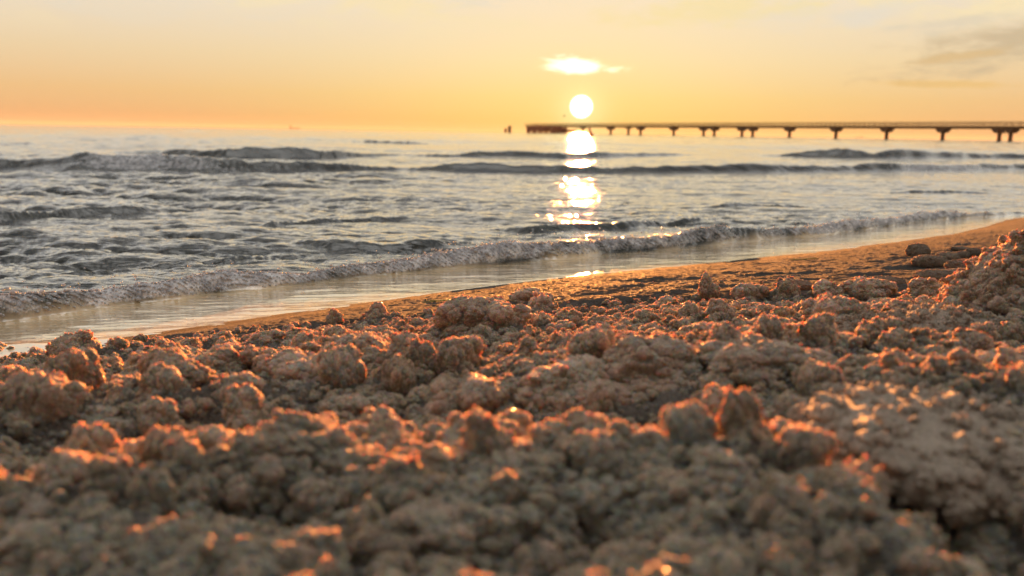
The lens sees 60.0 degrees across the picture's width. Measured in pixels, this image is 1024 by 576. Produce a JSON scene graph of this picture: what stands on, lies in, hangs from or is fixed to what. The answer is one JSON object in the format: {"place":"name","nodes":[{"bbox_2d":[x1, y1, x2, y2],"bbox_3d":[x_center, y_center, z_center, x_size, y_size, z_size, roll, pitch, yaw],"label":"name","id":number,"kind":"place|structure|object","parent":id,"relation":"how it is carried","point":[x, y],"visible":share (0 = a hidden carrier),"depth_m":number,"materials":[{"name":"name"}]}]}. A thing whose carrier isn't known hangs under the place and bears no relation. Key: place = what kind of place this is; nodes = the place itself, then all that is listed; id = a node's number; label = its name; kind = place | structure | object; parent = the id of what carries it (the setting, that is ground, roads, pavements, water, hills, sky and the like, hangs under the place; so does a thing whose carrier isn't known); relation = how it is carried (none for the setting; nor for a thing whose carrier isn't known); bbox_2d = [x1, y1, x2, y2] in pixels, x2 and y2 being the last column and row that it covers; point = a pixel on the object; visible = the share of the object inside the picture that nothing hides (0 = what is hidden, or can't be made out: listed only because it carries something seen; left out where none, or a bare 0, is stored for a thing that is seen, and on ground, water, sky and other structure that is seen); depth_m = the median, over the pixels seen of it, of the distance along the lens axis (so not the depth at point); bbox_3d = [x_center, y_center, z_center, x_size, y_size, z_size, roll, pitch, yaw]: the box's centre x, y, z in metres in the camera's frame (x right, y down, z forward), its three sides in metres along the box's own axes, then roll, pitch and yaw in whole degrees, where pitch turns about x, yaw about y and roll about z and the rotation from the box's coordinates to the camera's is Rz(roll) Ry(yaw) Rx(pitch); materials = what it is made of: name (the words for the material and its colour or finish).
{"place":"outdoors","nodes":[
{"label":"outdoors","id":0,"kind":"place"},
{"bbox_2d":[0,124,1023,356],"bbox_3d":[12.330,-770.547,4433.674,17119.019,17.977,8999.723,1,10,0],"label":"sea","id":1,"kind":"structure","parent":0,"point":[101,204],"depth_m":4.96,"materials":[{"name":"liquid"}]},
{"bbox_2d":[0,204,990,316],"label":"sea foam","id":2,"kind":"object","parent":1,"relation":"on","point":[267,278],"visible":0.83,"depth_m":2.64,"materials":[{"name":"grey"}]},
{"bbox_2d":[525,115,1023,141],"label":"pier","id":3,"kind":"structure","parent":1,"relation":"in","point":[999,130],"depth_m":299.32,"materials":[{"name":"concrete"},{"name":"steel"}]},
{"bbox_2d":[0,218,1023,575],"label":"beach","id":4,"kind":"structure","parent":0,"point":[836,266],"depth_m":1.84,"materials":[{"name":"sand"}]},
{"bbox_2d":[0,466,29,496],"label":"sand clump","id":5,"kind":"object","parent":4,"relation":"on","point":[7,482],"visible":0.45,"depth_m":0.58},
{"bbox_2d":[7,518,61,542],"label":"sand clump","id":6,"kind":"object","parent":4,"relation":"on","point":[39,529],"visible":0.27,"depth_m":0.51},
{"bbox_2d":[0,494,83,528],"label":"sand clump","id":7,"kind":"object","parent":4,"relation":"on","point":[36,507],"visible":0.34,"depth_m":0.55,"materials":[{"name":"sand"}]},
{"bbox_2d":[0,369,87,421],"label":"sand clump","id":8,"kind":"object","parent":4,"relation":"on","point":[54,394],"visible":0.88,"depth_m":0.83,"materials":[{"name":"sand"}]},
{"bbox_2d":[29,550,66,575],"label":"sand clump","id":9,"kind":"object","parent":4,"relation":"on","point":[46,563],"visible":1,"depth_m":0.48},
{"bbox_2d":[33,449,92,487],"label":"sand clump","id":10,"kind":"object","parent":4,"relation":"on","point":[67,463],"visible":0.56,"depth_m":0.60,"materials":[{"name":"sand"}]},
{"bbox_2d":[43,347,104,390],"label":"sand clump","id":11,"kind":"object","parent":4,"relation":"on","point":[73,363],"visible":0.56,"depth_m":0.95,"materials":[{"name":"sand"}]},
{"bbox_2d":[45,329,103,356],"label":"sand clump","id":12,"kind":"object","parent":4,"relation":"on","point":[82,340],"visible":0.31,"depth_m":1.36,"materials":[{"name":"sand"}]},
{"bbox_2d":[61,421,121,456],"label":"sand clump","id":13,"kind":"object","parent":4,"relation":"on","point":[100,439],"visible":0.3,"depth_m":0.67,"materials":[{"name":"sand"}]},
{"bbox_2d":[76,503,124,531],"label":"sand clump","id":14,"kind":"object","parent":4,"relation":"on","point":[105,513],"visible":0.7,"depth_m":0.53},
{"bbox_2d":[75,405,136,431],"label":"sand clump","id":15,"kind":"object","parent":4,"relation":"on","point":[110,415],"visible":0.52,"depth_m":0.85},
{"bbox_2d":[78,452,136,504],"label":"sand clump","id":16,"kind":"object","parent":4,"relation":"on","point":[111,477],"visible":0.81,"depth_m":0.57,"materials":[{"name":"sand"}]},
{"bbox_2d":[95,522,129,543],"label":"sand clump","id":17,"kind":"object","parent":4,"relation":"on","point":[117,531],"visible":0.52,"depth_m":0.51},
{"bbox_2d":[125,462,178,517],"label":"sand clump","id":18,"kind":"object","parent":4,"relation":"on","point":[148,490],"visible":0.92,"depth_m":0.56,"materials":[{"name":"sand"}]},
{"bbox_2d":[136,396,180,437],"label":"sand clump","id":19,"kind":"object","parent":4,"relation":"on","point":[152,412],"visible":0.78,"depth_m":0.85,"materials":[{"name":"sand"}]},
{"bbox_2d":[137,425,186,462],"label":"sand clump","id":20,"kind":"object","parent":4,"relation":"on","point":[151,444],"visible":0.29,"depth_m":0.63,"materials":[{"name":"sand"}]},
{"bbox_2d":[135,361,190,402],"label":"sand clump","id":21,"kind":"object","parent":4,"relation":"on","point":[153,379],"visible":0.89,"depth_m":0.91,"materials":[{"name":"sand"}]},
{"bbox_2d":[137,346,189,375],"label":"sand clump","id":22,"kind":"object","parent":4,"relation":"on","point":[149,359],"visible":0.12,"depth_m":0.98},
{"bbox_2d":[152,352,211,387],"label":"sand clump","id":23,"kind":"object","parent":4,"relation":"on","point":[194,374],"visible":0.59,"depth_m":0.96,"materials":[{"name":"sand"}]},
{"bbox_2d":[163,432,211,475],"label":"sand clump","id":24,"kind":"object","parent":4,"relation":"on","point":[187,452],"visible":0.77,"depth_m":0.60,"materials":[{"name":"sand"}]},
{"bbox_2d":[177,482,225,507],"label":"sand clump","id":25,"kind":"object","parent":4,"relation":"on","point":[204,499],"visible":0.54,"depth_m":0.58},
{"bbox_2d":[193,425,233,451],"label":"sand clump","id":26,"kind":"object","parent":4,"relation":"on","point":[211,438],"visible":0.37,"depth_m":0.64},
{"bbox_2d":[205,512,258,536],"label":"sand clump","id":27,"kind":"object","parent":4,"relation":"on","point":[242,526],"visible":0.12,"depth_m":0.56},
{"bbox_2d":[210,371,265,404],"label":"sand clump","id":28,"kind":"object","parent":4,"relation":"on","point":[223,384],"visible":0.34,"depth_m":0.94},
{"bbox_2d":[221,383,274,432],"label":"sand clump","id":29,"kind":"object","parent":4,"relation":"on","point":[244,405],"visible":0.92,"depth_m":0.88,"materials":[{"name":"sand"}]},
{"bbox_2d":[213,453,285,509],"bbox_3d":[-0.183,0.133,0.618,0.054,0.036,0.056,-7,13,-37],"label":"sand clump","id":30,"kind":"object","parent":4,"relation":"on","point":[265,473],"visible":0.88,"depth_m":0.60,"materials":[{"name":"sand"}]},
{"bbox_2d":[251,347,320,382],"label":"sand clump","id":31,"kind":"object","parent":4,"relation":"on","point":[297,363],"visible":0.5,"depth_m":1.02,"materials":[{"name":"sand"}]},
{"bbox_2d":[276,539,319,571],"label":"sand clump","id":32,"kind":"object","parent":4,"relation":"on","point":[302,550],"visible":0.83,"depth_m":0.49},
{"bbox_2d":[288,476,343,522],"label":"sand clump","id":33,"kind":"object","parent":4,"relation":"on","point":[316,499],"visible":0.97,"depth_m":0.60,"materials":[{"name":"sand"}]},
{"bbox_2d":[312,527,351,565],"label":"sand clump","id":34,"kind":"object","parent":4,"relation":"on","point":[335,542],"visible":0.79,"depth_m":0.51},
{"bbox_2d":[314,555,352,575],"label":"sand clump","id":35,"kind":"object","parent":4,"relation":"on","point":[335,567],"visible":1,"depth_m":0.47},
{"bbox_2d":[316,343,366,389],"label":"sand clump","id":36,"kind":"object","parent":4,"relation":"on","point":[342,366],"visible":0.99,"depth_m":0.99,"materials":[{"name":"sand"}]},
{"bbox_2d":[317,393,376,415],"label":"sand clump","id":37,"kind":"object","parent":4,"relation":"on","point":[356,404],"visible":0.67,"depth_m":0.92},
{"bbox_2d":[334,465,375,508],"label":"sand clump","id":38,"kind":"object","parent":4,"relation":"on","point":[353,487],"visible":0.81,"depth_m":0.60,"materials":[{"name":"sand"}]},
{"bbox_2d":[345,495,383,541],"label":"sand clump","id":39,"kind":"object","parent":4,"relation":"on","point":[369,510],"visible":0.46,"depth_m":0.54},
{"bbox_2d":[348,519,393,565],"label":"sand clump","id":40,"kind":"object","parent":4,"relation":"on","point":[364,543],"visible":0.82,"depth_m":0.51,"materials":[{"name":"sand"}]},
{"bbox_2d":[356,404,416,436],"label":"sand clump","id":41,"kind":"object","parent":4,"relation":"on","point":[380,418],"visible":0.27,"depth_m":0.72,"materials":[{"name":"sand"}]},
{"bbox_2d":[364,551,414,575],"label":"sand clump","id":42,"kind":"object","parent":4,"relation":"on","point":[400,561],"visible":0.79,"depth_m":0.48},
{"bbox_2d":[381,353,416,396],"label":"sand clump","id":43,"kind":"object","parent":4,"relation":"on","point":[398,373],"visible":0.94,"depth_m":0.98,"materials":[{"name":"sand"}]},
{"bbox_2d":[385,330,424,359],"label":"sand clump","id":44,"kind":"object","parent":4,"relation":"on","point":[399,343],"visible":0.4,"depth_m":1.09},
{"bbox_2d":[377,452,441,485],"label":"sand clump","id":45,"kind":"object","parent":4,"relation":"on","point":[399,467],"visible":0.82,"depth_m":0.57,"materials":[{"name":"sand"}]},
{"bbox_2d":[401,337,437,378],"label":"sand clump","id":46,"kind":"object","parent":4,"relation":"on","point":[417,352],"visible":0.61,"depth_m":1.05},
{"bbox_2d":[398,493,479,563],"bbox_3d":[-0.044,0.150,0.551,0.067,0.036,0.070,5,11,24],"label":"sand clump","id":47,"kind":"object","parent":4,"relation":"on","point":[436,525],"visible":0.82,"depth_m":0.53,"materials":[{"name":"sand"}]},
{"bbox_2d":[412,554,467,575],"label":"sand clump","id":48,"kind":"object","parent":4,"relation":"on","point":[430,564],"visible":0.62,"depth_m":0.49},
{"bbox_2d":[419,442,465,477],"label":"sand clump","id":49,"kind":"object","parent":4,"relation":"on","point":[442,458],"visible":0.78,"depth_m":0.60,"materials":[{"name":"sand"}]},
{"bbox_2d":[427,335,483,375],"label":"sand clump","id":50,"kind":"object","parent":4,"relation":"on","point":[453,355],"visible":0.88,"depth_m":1.03,"materials":[{"name":"sand"}]},
{"bbox_2d":[421,369,509,416],"bbox_3d":[-0.045,0.119,0.926,0.089,0.064,0.093,3,10,13],"label":"sand clump","id":51,"kind":"object","parent":4,"relation":"on","point":[466,390],"visible":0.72,"depth_m":0.90,"materials":[{"name":"sand"}]},
{"bbox_2d":[430,294,531,337],"bbox_3d":[-0.048,0.056,1.382,0.138,0.088,0.133,7,12,31],"label":"sand clump","id":52,"kind":"object","parent":4,"relation":"on","point":[462,314],"visible":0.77,"depth_m":1.34,"materials":[{"name":"sand"}]},
{"bbox_2d":[460,406,515,456],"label":"sand clump","id":53,"kind":"object","parent":4,"relation":"on","point":[482,433],"visible":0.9,"depth_m":0.63,"materials":[{"name":"sand"}]},
{"bbox_2d":[486,503,520,540],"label":"sand clump","id":54,"kind":"object","parent":4,"relation":"on","point":[508,518],"visible":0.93,"depth_m":0.54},
{"bbox_2d":[489,449,525,472],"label":"sand clump","id":55,"kind":"object","parent":4,"relation":"on","point":[514,459],"visible":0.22,"depth_m":0.60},
{"bbox_2d":[495,408,531,438],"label":"sand clump","id":56,"kind":"object","parent":4,"relation":"on","point":[522,419],"visible":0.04,"depth_m":0.70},
{"bbox_2d":[512,536,566,575],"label":"sand clump","id":57,"kind":"object","parent":4,"relation":"on","point":[549,558],"visible":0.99,"depth_m":0.52,"materials":[{"name":"sand"}]},
{"bbox_2d":[526,515,563,542],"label":"sand clump","id":58,"kind":"object","parent":4,"relation":"on","point":[546,532],"visible":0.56,"depth_m":0.55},
{"bbox_2d":[528,418,575,449],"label":"sand clump","id":59,"kind":"object","parent":4,"relation":"on","point":[547,433],"visible":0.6,"depth_m":0.64,"materials":[{"name":"sand"}]},
{"bbox_2d":[514,353,636,417],"bbox_3d":[0.067,0.114,0.926,0.126,0.079,0.124,-4,11,-27],"label":"sand clump","id":60,"kind":"object","parent":4,"relation":"on","point":[584,382],"visible":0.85,"depth_m":0.90,"materials":[{"name":"sand"}]},
{"bbox_2d":[554,407,609,431],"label":"sand clump","id":61,"kind":"object","parent":4,"relation":"on","point":[580,419],"visible":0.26,"depth_m":0.66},
{"bbox_2d":[566,326,615,358],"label":"sand clump","id":62,"kind":"object","parent":4,"relation":"on","point":[596,341],"visible":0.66,"depth_m":0.99,"materials":[{"name":"sand"}]},
{"bbox_2d":[571,429,628,477],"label":"sand clump","id":63,"kind":"object","parent":4,"relation":"on","point":[602,452],"visible":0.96,"depth_m":0.60,"materials":[{"name":"sand"}]},
{"bbox_2d":[623,426,665,455],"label":"sand clump","id":64,"kind":"object","parent":4,"relation":"on","point":[643,440],"visible":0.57,"depth_m":0.62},
{"bbox_2d":[597,331,703,394],"bbox_3d":[0.153,0.091,0.958,0.132,0.083,0.128,6,11,27],"label":"sand clump","id":65,"kind":"object","parent":4,"relation":"on","point":[638,363],"visible":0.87,"depth_m":0.93,"materials":[{"name":"sand"}]},
{"bbox_2d":[636,523,671,546],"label":"sand clump","id":66,"kind":"object","parent":4,"relation":"on","point":[655,536],"visible":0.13,"depth_m":0.53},
{"bbox_2d":[631,465,704,505],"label":"sand clump","id":67,"kind":"object","parent":4,"relation":"on","point":[679,486],"visible":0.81,"depth_m":0.56,"materials":[{"name":"sand"}]},
{"bbox_2d":[660,399,717,447],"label":"sand clump","id":68,"kind":"object","parent":4,"relation":"on","point":[691,423],"visible":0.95,"depth_m":0.62,"materials":[{"name":"sand"}]},
{"bbox_2d":[677,497,728,535],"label":"sand clump","id":69,"kind":"object","parent":4,"relation":"on","point":[693,516],"visible":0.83,"depth_m":0.53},
{"bbox_2d":[697,271,719,298],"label":"sand clump","id":70,"kind":"object","parent":4,"relation":"on","point":[708,288],"visible":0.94,"depth_m":1.74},
{"bbox_2d":[689,382,737,417],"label":"sand clump","id":71,"kind":"object","parent":4,"relation":"on","point":[710,397],"visible":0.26,"depth_m":0.79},
{"bbox_2d":[685,443,763,499],"bbox_3d":[0.142,0.125,0.584,0.063,0.042,0.062,6,11,25],"label":"sand clump","id":72,"kind":"object","parent":4,"relation":"on","point":[715,470],"visible":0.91,"depth_m":0.56,"materials":[{"name":"sand"}]},
{"bbox_2d":[707,321,745,340],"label":"sand clump","id":73,"kind":"object","parent":4,"relation":"on","point":[724,330],"visible":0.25,"depth_m":0.98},
{"bbox_2d":[710,550,755,575],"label":"sand clump","id":74,"kind":"object","parent":4,"relation":"on","point":[738,563],"visible":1,"depth_m":0.44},
{"bbox_2d":[707,542,759,575],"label":"sand clump","id":75,"kind":"object","parent":4,"relation":"on","point":[718,554],"visible":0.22,"depth_m":0.47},
{"bbox_2d":[716,386,772,441],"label":"sand clump","id":76,"kind":"object","parent":4,"relation":"on","point":[740,411],"visible":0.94,"depth_m":0.62,"materials":[{"name":"sand"}]},
{"bbox_2d":[695,332,832,388],"bbox_3d":[0.263,0.086,0.925,0.120,0.065,0.121,-4,11,-27],"label":"sand clump","id":77,"kind":"object","parent":4,"relation":"on","point":[763,359],"visible":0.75,"depth_m":0.90,"materials":[{"name":"sand"}]},
{"bbox_2d":[749,312,783,340],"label":"sand clump","id":78,"kind":"object","parent":4,"relation":"on","point":[769,327],"visible":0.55,"depth_m":0.99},
{"bbox_2d":[754,468,796,493],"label":"sand clump","id":79,"kind":"object","parent":4,"relation":"on","point":[770,475],"visible":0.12,"depth_m":0.54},
{"bbox_2d":[746,480,811,533],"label":"sand clump","id":80,"kind":"object","parent":4,"relation":"on","point":[769,509],"visible":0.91,"depth_m":0.50,"materials":[{"name":"sand"}]},
{"bbox_2d":[761,544,809,575],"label":"sand clump","id":81,"kind":"object","parent":4,"relation":"on","point":[780,561],"visible":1,"depth_m":0.44,"materials":[{"name":"sand"}]},
{"bbox_2d":[756,533,817,575],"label":"sand clump","id":82,"kind":"object","parent":4,"relation":"on","point":[802,550],"visible":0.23,"depth_m":0.47,"materials":[{"name":"sand"}]},
{"bbox_2d":[762,393,811,424],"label":"sand clump","id":83,"kind":"object","parent":4,"relation":"on","point":[782,404],"visible":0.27,"depth_m":0.79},
{"bbox_2d":[771,513,811,540],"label":"sand clump","id":84,"kind":"object","parent":4,"relation":"on","point":[790,526],"visible":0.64,"depth_m":0.48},
{"bbox_2d":[760,422,837,474],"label":"sand clump","id":85,"kind":"object","parent":4,"relation":"on","point":[792,449],"visible":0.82,"depth_m":0.58,"materials":[{"name":"sand"}]},
{"bbox_2d":[788,312,838,347],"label":"sand clump","id":86,"kind":"object","parent":4,"relation":"on","point":[817,328],"visible":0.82,"depth_m":1.00,"materials":[{"name":"sand"}]},
{"bbox_2d":[791,358,843,397],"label":"sand clump","id":87,"kind":"object","parent":4,"relation":"on","point":[809,377],"visible":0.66,"depth_m":0.82,"materials":[{"name":"sand"}]},
{"bbox_2d":[802,490,844,525],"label":"sand clump","id":88,"kind":"object","parent":4,"relation":"on","point":[816,509],"visible":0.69,"depth_m":0.49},
{"bbox_2d":[800,292,870,321],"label":"sand clump","id":89,"kind":"object","parent":4,"relation":"on","point":[838,306],"visible":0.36,"depth_m":1.24,"materials":[{"name":"sand"}]},
{"bbox_2d":[815,529,866,575],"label":"sand clump","id":90,"kind":"object","parent":4,"relation":"on","point":[841,554],"visible":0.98,"depth_m":0.46,"materials":[{"name":"sand"}]},
{"bbox_2d":[813,464,878,493],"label":"sand clump","id":91,"kind":"object","parent":4,"relation":"on","point":[843,475],"visible":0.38,"depth_m":0.53,"materials":[{"name":"sand"}]},
{"bbox_2d":[834,310,892,332],"bbox_3d":[0.490,0.059,1.219,0.142,0.056,0.118,1,10,0],"label":"sand mound","id":92,"kind":"object","parent":4,"relation":"on","point":[847,322],"visible":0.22,"depth_m":1.20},
{"bbox_2d":[844,454,890,495],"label":"sand clump","id":93,"kind":"object","parent":4,"relation":"on","point":[863,465],"visible":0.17,"depth_m":0.56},
{"bbox_2d":[842,276,898,299],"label":"sand clump","id":94,"kind":"object","parent":4,"relation":"on","point":[859,287],"visible":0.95,"depth_m":1.65,"materials":[{"name":"sand"}]},
{"bbox_2d":[882,519,915,542],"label":"sand clump","id":95,"kind":"object","parent":4,"relation":"on","point":[905,529],"visible":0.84,"depth_m":0.48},
{"bbox_2d":[786,371,1023,527],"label":"sand mound","id":96,"kind":"object","parent":4,"relation":"on","point":[954,459],"visible":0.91,"depth_m":0.62,"materials":[{"name":"sand"}]},
{"bbox_2d":[887,511,923,539],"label":"sand clump","id":97,"kind":"object","parent":4,"relation":"on","point":[906,518],"visible":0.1,"depth_m":0.50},
{"bbox_2d":[894,545,943,575],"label":"sand clump","id":98,"kind":"object","parent":4,"relation":"on","point":[912,561],"visible":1,"depth_m":0.45,"materials":[{"name":"sand"}]},
{"bbox_2d":[900,276,941,296],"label":"sand clump","id":99,"kind":"object","parent":4,"relation":"on","point":[921,286],"visible":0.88,"depth_m":1.62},
{"bbox_2d":[911,255,947,267],"bbox_3d":[1.062,-0.064,2.257,0.093,0.042,0.078,2,10,6],"label":"sand mound","id":100,"kind":"object","parent":4,"relation":"on","point":[930,261],"visible":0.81,"depth_m":2.23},
{"bbox_2d":[910,512,949,556],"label":"sand clump","id":101,"kind":"object","parent":4,"relation":"on","point":[934,537],"visible":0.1,"depth_m":0.52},
{"bbox_2d":[912,269,952,280],"bbox_3d":[0.914,-0.024,1.921,0.092,0.034,0.072,0,10,-8],"label":"sand mound","id":102,"kind":"object","parent":4,"relation":"on","point":[938,274],"visible":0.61,"depth_m":1.90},
{"bbox_2d":[885,301,1004,334],"bbox_3d":[0.590,0.058,1.197,0.182,0.072,0.181,3,10,14],"label":"sand mound","id":103,"kind":"object","parent":4,"relation":"on","point":[941,318],"visible":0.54,"depth_m":1.16,"materials":[{"name":"sand"}]},
{"bbox_2d":[937,327,993,354],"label":"sand clump","id":104,"kind":"object","parent":4,"relation":"on","point":[972,341],"visible":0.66,"depth_m":0.98,"materials":[{"name":"sand"}]},
{"bbox_2d":[962,556,989,575],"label":"sand clump","id":105,"kind":"object","parent":4,"relation":"on","point":[974,565],"visible":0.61,"depth_m":0.47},
{"bbox_2d":[935,229,1023,315],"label":"sand pile","id":106,"kind":"object","parent":4,"relation":"on","point":[991,278],"visible":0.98,"depth_m":1.25,"materials":[{"name":"sand"}]},
{"bbox_2d":[951,519,1013,571],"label":"sand clump","id":107,"kind":"object","parent":4,"relation":"on","point":[985,542],"visible":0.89,"depth_m":0.56,"materials":[{"name":"sand"}]},
{"bbox_2d":[1002,481,1023,530],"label":"sand clump","id":108,"kind":"object","parent":4,"relation":"on","point":[1013,514],"visible":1,"depth_m":0.56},
{"bbox_2d":[1005,361,1023,391],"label":"sand clump","id":109,"kind":"object","parent":4,"relation":"on","point":[1014,377],"visible":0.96,"depth_m":0.74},
{"bbox_2d":[0,0,1023,139],"label":"sky","id":110,"kind":"structure","parent":0,"point":[421,65],"materials":[{"name":"orange"}]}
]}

